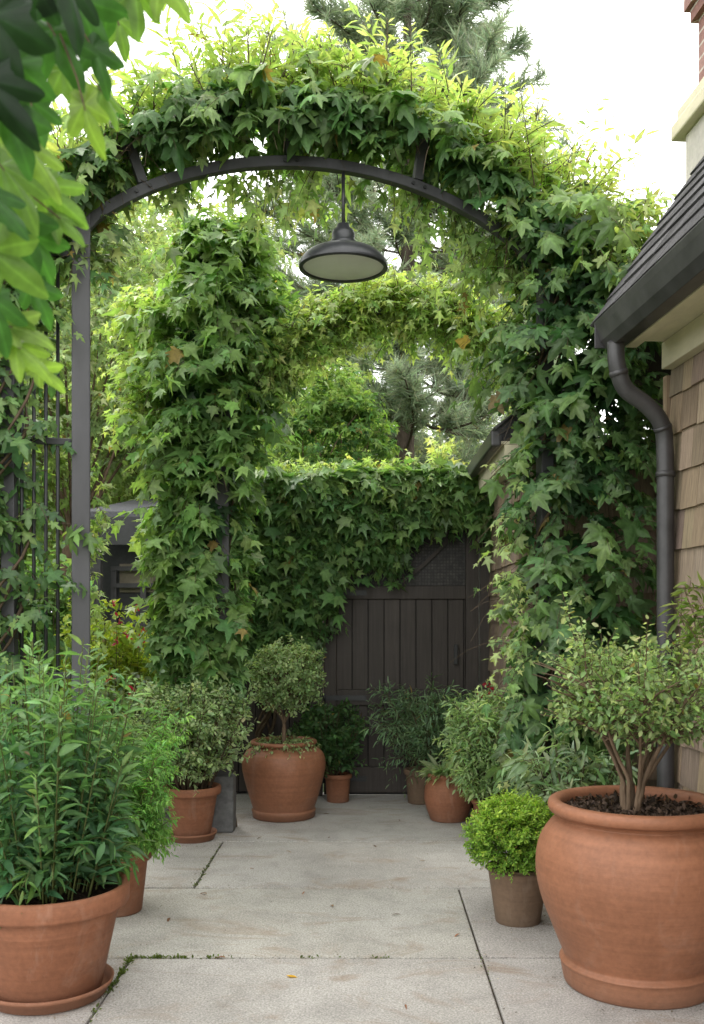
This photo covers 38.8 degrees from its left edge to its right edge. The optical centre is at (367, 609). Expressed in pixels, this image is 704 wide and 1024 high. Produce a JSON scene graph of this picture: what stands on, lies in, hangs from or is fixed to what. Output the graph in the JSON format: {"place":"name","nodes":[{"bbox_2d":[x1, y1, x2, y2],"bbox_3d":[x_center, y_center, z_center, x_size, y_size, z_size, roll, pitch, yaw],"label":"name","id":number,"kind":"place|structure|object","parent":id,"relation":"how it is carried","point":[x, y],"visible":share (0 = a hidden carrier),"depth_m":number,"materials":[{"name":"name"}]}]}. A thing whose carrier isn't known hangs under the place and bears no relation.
{"place":"outdoors","nodes":[
{"label":"outdoors","id":0,"kind":"place"},
{"bbox_2d":[0,792,703,1023],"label":"patio slabs","id":1,"kind":"structure","parent":0,"point":[425,924],"depth_m":3.96,"materials":[{"name":"concrete"}]},
{"bbox_2d":[1,250,70,817],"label":"iron fence","id":2,"kind":"object","parent":1,"relation":"on","point":[9,606],"visible":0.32,"depth_m":4.54,"materials":[{"name":"black metal"}]},
{"bbox_2d":[0,149,147,787],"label":"climbing vine","id":3,"kind":"object","parent":1,"relation":"on","point":[16,445],"visible":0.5,"depth_m":4.51,"materials":[{"name":"green plant"}]},
{"bbox_2d":[0,632,155,1015],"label":"potted shrub","id":4,"kind":"object","parent":1,"relation":"on","point":[64,886],"visible":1,"depth_m":3.23,"materials":[{"name":"green plant"}]},
{"bbox_2d":[0,0,190,393],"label":"overhanging tree","id":5,"kind":"object","parent":1,"relation":"on","point":[44,44],"visible":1,"depth_m":1.40,"materials":[{"name":"green plant"}]},
{"bbox_2d":[54,598,165,720],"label":"flowering shrub","id":6,"kind":"object","parent":1,"relation":"on","point":[134,662],"visible":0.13,"depth_m":6.82,"materials":[{"name":"green plant"}]},
{"bbox_2d":[64,701,195,917],"bbox_3d":[-1.072,0.847,4.352,0.671,0.905,0.688,0,0,0],"label":"potted shrub","id":7,"kind":"object","parent":1,"relation":"on","point":[150,793],"visible":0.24,"depth_m":4.25,"materials":[{"name":"green plant"}]},
{"bbox_2d":[90,666,170,787],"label":"flowering shrub","id":8,"kind":"object","parent":1,"relation":"on","point":[111,696],"visible":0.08,"depth_m":6.37,"materials":[{"name":"green plant"}]},
{"bbox_2d":[118,673,261,843],"bbox_3d":[-1.015,0.791,5.681,0.815,1.018,0.795,0,0,0],"label":"potted shrub","id":9,"kind":"object","parent":1,"relation":"on","point":[194,800],"visible":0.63,"depth_m":5.56,"materials":[{"name":"green plant"}]},
{"bbox_2d":[92,201,335,826],"bbox_3d":[-0.912,-0.558,5.925,1.316,3.722,1.301,0,0,-38],"label":"climbing vine","id":10,"kind":"object","parent":1,"relation":"on","point":[189,354],"visible":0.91,"depth_m":5.69,"materials":[{"name":"green plant"}]},
{"bbox_2d":[199,530,308,791],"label":"wall","id":11,"kind":"structure","parent":1,"relation":"on","point":[237,768],"depth_m":7.06,"materials":[{"name":"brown wood"}]},
{"bbox_2d":[242,632,328,821],"bbox_3d":[-0.526,0.720,6.279,0.559,1.161,0.591,0,0,0],"label":"potted topiary","id":12,"kind":"object","parent":1,"relation":"on","point":[283,774],"visible":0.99,"depth_m":6.14,"materials":[{"name":"ceramic"}]},
{"bbox_2d":[90,846,489,1021],"bbox_3d":[-0.232,1.296,4.341,1.352,0.023,2.384,0,0,0],"label":"moss","id":13,"kind":"object","parent":1,"relation":"on","point":[121,971],"visible":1,"depth_m":3.73,"materials":[{"name":"green plant"}]},
{"bbox_2d":[88,843,503,1023],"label":"joint bed","id":14,"kind":"object","parent":1,"relation":"in","point":[473,937],"visible":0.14,"depth_m":3.69,"materials":[{"name":"grey concrete"}]},
{"bbox_2d":[72,104,553,779],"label":"garden arch","id":15,"kind":"structure","parent":1,"relation":"on","point":[80,424],"depth_m":4.63,"materials":[{"name":"grey paint"}]},
{"bbox_2d":[4,0,676,800],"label":"climbing vine","id":16,"kind":"object","parent":15,"relation":"attached to","point":[336,104],"visible":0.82,"depth_m":4.91,"materials":[{"name":"green plant"}]},
{"bbox_2d":[299,172,387,282],"bbox_3d":[-0.122,-1.925,4.921,0.437,0.507,0.437,0,0,0],"label":"pendant lamp","id":17,"kind":"object","parent":15,"relation":"hanging from","point":[342,256],"visible":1,"depth_m":4.86,"materials":[{"name":"metal"}]},
{"bbox_2d":[286,697,370,802],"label":"potted shrub","id":18,"kind":"object","parent":1,"relation":"on","point":[339,744],"visible":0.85,"depth_m":6.71,"materials":[{"name":"green plant"}]},
{"bbox_2d":[211,300,481,832],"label":"garden arch","id":19,"kind":"structure","parent":1,"relation":"on","point":[224,819],"depth_m":5.86,"materials":[{"name":"grey paint"}]},
{"bbox_2d":[242,257,527,434],"bbox_3d":[0.158,-1.521,6.020,2.106,1.057,0.932,0,0,0],"label":"climbing vine","id":20,"kind":"object","parent":19,"relation":"attached to","point":[403,319],"visible":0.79,"depth_m":5.84,"materials":[{"name":"green plant"}]},
{"bbox_2d":[54,795,701,1023],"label":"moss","id":21,"kind":"object","parent":1,"relation":"on","point":[347,940],"visible":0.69,"depth_m":3.81,"materials":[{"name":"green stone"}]},
{"bbox_2d":[309,540,489,795],"bbox_3d":[0.228,0.235,7.040,1.275,2.130,0.140,0,0,0],"label":"gate surround","id":22,"kind":"object","parent":1,"relation":"on","point":[484,626],"visible":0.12,"depth_m":6.98,"materials":[{"name":"brown wood"}]},
{"bbox_2d":[198,426,494,737],"bbox_3d":[-0.147,0.001,6.943,2.332,2.615,0.840,0,0,0],"label":"climbing vine","id":23,"kind":"object","parent":22,"relation":"attached to","point":[368,517],"visible":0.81,"depth_m":6.72,"materials":[{"name":"green plant"}]},
{"bbox_2d":[323,525,478,793],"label":"wooden gate","id":24,"kind":"structure","parent":22,"relation":"attached to","point":[420,628],"depth_m":7.02,"materials":[{"name":"brown wood"}]},
{"bbox_2d":[359,673,476,804],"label":"potted shrub","id":25,"kind":"object","parent":1,"relation":"on","point":[425,726],"visible":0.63,"depth_m":6.63,"materials":[{"name":"green plant"}]},
{"bbox_2d":[416,753,471,822],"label":"potted plant","id":26,"kind":"object","parent":1,"relation":"on","point":[443,804],"visible":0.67,"depth_m":6.08,"materials":[{"name":"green plant"}]},
{"bbox_2d":[431,681,507,814],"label":"potted shrub","id":27,"kind":"object","parent":1,"relation":"on","point":[473,746],"visible":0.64,"depth_m":5.76,"materials":[{"name":"green plant"}]},
{"bbox_2d":[449,683,494,809],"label":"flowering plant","id":28,"kind":"object","parent":1,"relation":"on","point":[484,684],"depth_m":6.24,"materials":[{"name":"green plant"}]},
{"bbox_2d":[459,788,553,927],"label":"potted shrub","id":29,"kind":"object","parent":1,"relation":"on","point":[514,824],"visible":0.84,"depth_m":4.08,"materials":[{"name":"green plant"}]},
{"bbox_2d":[496,723,638,817],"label":"potted plant","id":30,"kind":"object","parent":1,"relation":"on","point":[523,770],"visible":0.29,"depth_m":4.41,"materials":[{"name":"green plant"}]},
{"bbox_2d":[466,345,670,797],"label":"outbuilding","id":31,"kind":"structure","parent":1,"relation":"on","point":[487,453],"depth_m":5.56,"materials":[{"name":"brown wood"}]},
{"bbox_2d":[532,571,703,1009],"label":"potted tree","id":32,"kind":"object","parent":1,"relation":"on","point":[620,873],"visible":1,"depth_m":3.28,"materials":[{"name":"brown ceramic"}]},
{"bbox_2d":[49,0,698,612],"label":"sky","id":33,"kind":"structure","parent":0,"point":[641,56],"materials":[{"name":"white"}]},
{"label":"ground","id":34,"kind":"structure","parent":0,"visible":0},
{"bbox_2d":[0,379,62,707],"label":"garden shrub","id":35,"kind":"object","parent":34,"relation":"on","point":[26,383],"visible":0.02,"depth_m":5.56,"materials":[{"name":"green plant"}]},
{"bbox_2d":[18,431,64,568],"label":"garden shrub","id":36,"kind":"object","parent":34,"relation":"on","point":[29,551],"depth_m":9.63,"materials":[{"name":"green plant"}]},
{"bbox_2d":[25,378,71,551],"bbox_3d":[-6.262,-2.512,12.456,5.346,7.726,4.448,0,0,-18],"label":"broadleaf tree","id":37,"kind":"object","parent":34,"relation":"on","point":[52,479],"visible":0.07,"depth_m":12.82,"materials":[{"name":"green plant"}]},
{"bbox_2d":[18,531,106,756],"bbox_3d":[-2.680,0.340,7.999,1.085,1.923,1.137,0,0,-35],"label":"garden shrub","id":38,"kind":"object","parent":34,"relation":"on","point":[64,609],"visible":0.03,"depth_m":7.85,"materials":[{"name":"green plant"}]},
{"bbox_2d":[26,374,159,598],"bbox_3d":[-3.888,-1.501,16.971,6.379,5.702,3.998,0,0,0],"label":"broadleaf tree","id":39,"kind":"object","parent":34,"relation":"on","point":[116,498],"visible":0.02,"depth_m":16.11,"materials":[{"name":"green plant"}]},
{"bbox_2d":[51,621,149,688],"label":"garden shrub","id":40,"kind":"object","parent":34,"relation":"on","point":[121,649],"visible":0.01,"depth_m":8.40,"materials":[{"name":"green plant"}]},
{"bbox_2d":[24,125,217,604],"bbox_3d":[-3.634,-2.440,13.257,4.526,7.566,4.483,0,0,40],"label":"broadleaf tree","id":41,"kind":"object","parent":34,"relation":"on","point":[151,236],"visible":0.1,"depth_m":12.57,"materials":[{"name":"green plant"}]},
{"bbox_2d":[90,497,162,672],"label":"garden shed","id":42,"kind":"structure","parent":34,"relation":"on","point":[119,579],"depth_m":11.24,"materials":[{"name":"black metal"}]},
{"bbox_2d":[111,566,162,672],"bbox_3d":[-2.520,0.380,11.240,0.720,1.740,0.100,0,0,0],"label":"window","id":43,"kind":"structure","parent":42,"relation":"in","point":[114,585],"depth_m":11.20,"materials":[{"name":"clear glass"}]},
{"bbox_2d":[41,192,298,502],"bbox_3d":[-5.075,-3.891,20.988,9.072,10.460,6.158,0,0,0],"label":"broadleaf tree","id":44,"kind":"object","parent":34,"relation":"on","point":[96,295],"depth_m":20.57,"materials":[{"name":"green plant"}]},
{"bbox_2d":[63,229,340,502],"bbox_3d":[-2.349,-2.170,14.949,4.515,7.042,4.082,0,0,0],"label":"broadleaf tree","id":45,"kind":"object","parent":34,"relation":"on","point":[119,477],"visible":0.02,"depth_m":14.07,"materials":[{"name":"green plant"}]},
{"bbox_2d":[246,340,399,469],"bbox_3d":[-0.708,-0.924,11.632,2.000,4.531,2.143,0,0,20],"label":"broadleaf tree","id":46,"kind":"object","parent":34,"relation":"on","point":[355,366],"visible":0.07,"depth_m":11.10,"materials":[{"name":"green plant"}]},
{"bbox_2d":[263,358,403,702],"bbox_3d":[-0.336,-0.441,9.050,1.389,3.558,1.315,0,0,42],"label":"round tree","id":47,"kind":"object","parent":34,"relation":"on","point":[351,404],"visible":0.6,"depth_m":8.80,"materials":[{"name":"green plant"}]},
{"bbox_2d":[354,384,456,462],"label":"broadleaf tree","id":48,"kind":"object","parent":34,"relation":"on","point":[437,434],"visible":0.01,"depth_m":18.67,"materials":[{"name":"green plant"}]},
{"bbox_2d":[234,0,584,465],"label":"pine tree","id":49,"kind":"object","parent":34,"relation":"on","point":[407,400],"visible":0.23,"depth_m":13.04,"materials":[{"name":"green plant"}]},
{"bbox_2d":[414,424,497,460],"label":"broadleaf tree","id":50,"kind":"object","parent":34,"relation":"on","point":[456,446],"visible":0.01,"depth_m":15.39,"materials":[{"name":"green plant"}]},
{"bbox_2d":[418,280,603,459],"bbox_3d":[2.877,-3.126,19.102,5.882,8.921,5.093,0,0,0],"label":"pine tree","id":51,"kind":"object","parent":34,"relation":"on","point":[457,439],"visible":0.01,"depth_m":18.66,"materials":[{"name":"green plant"}]},
{"bbox_2d":[590,0,703,793],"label":"house","id":52,"kind":"structure","parent":34,"relation":"on","point":[657,294],"depth_m":4.31,"materials":[{"name":"brown wood"}]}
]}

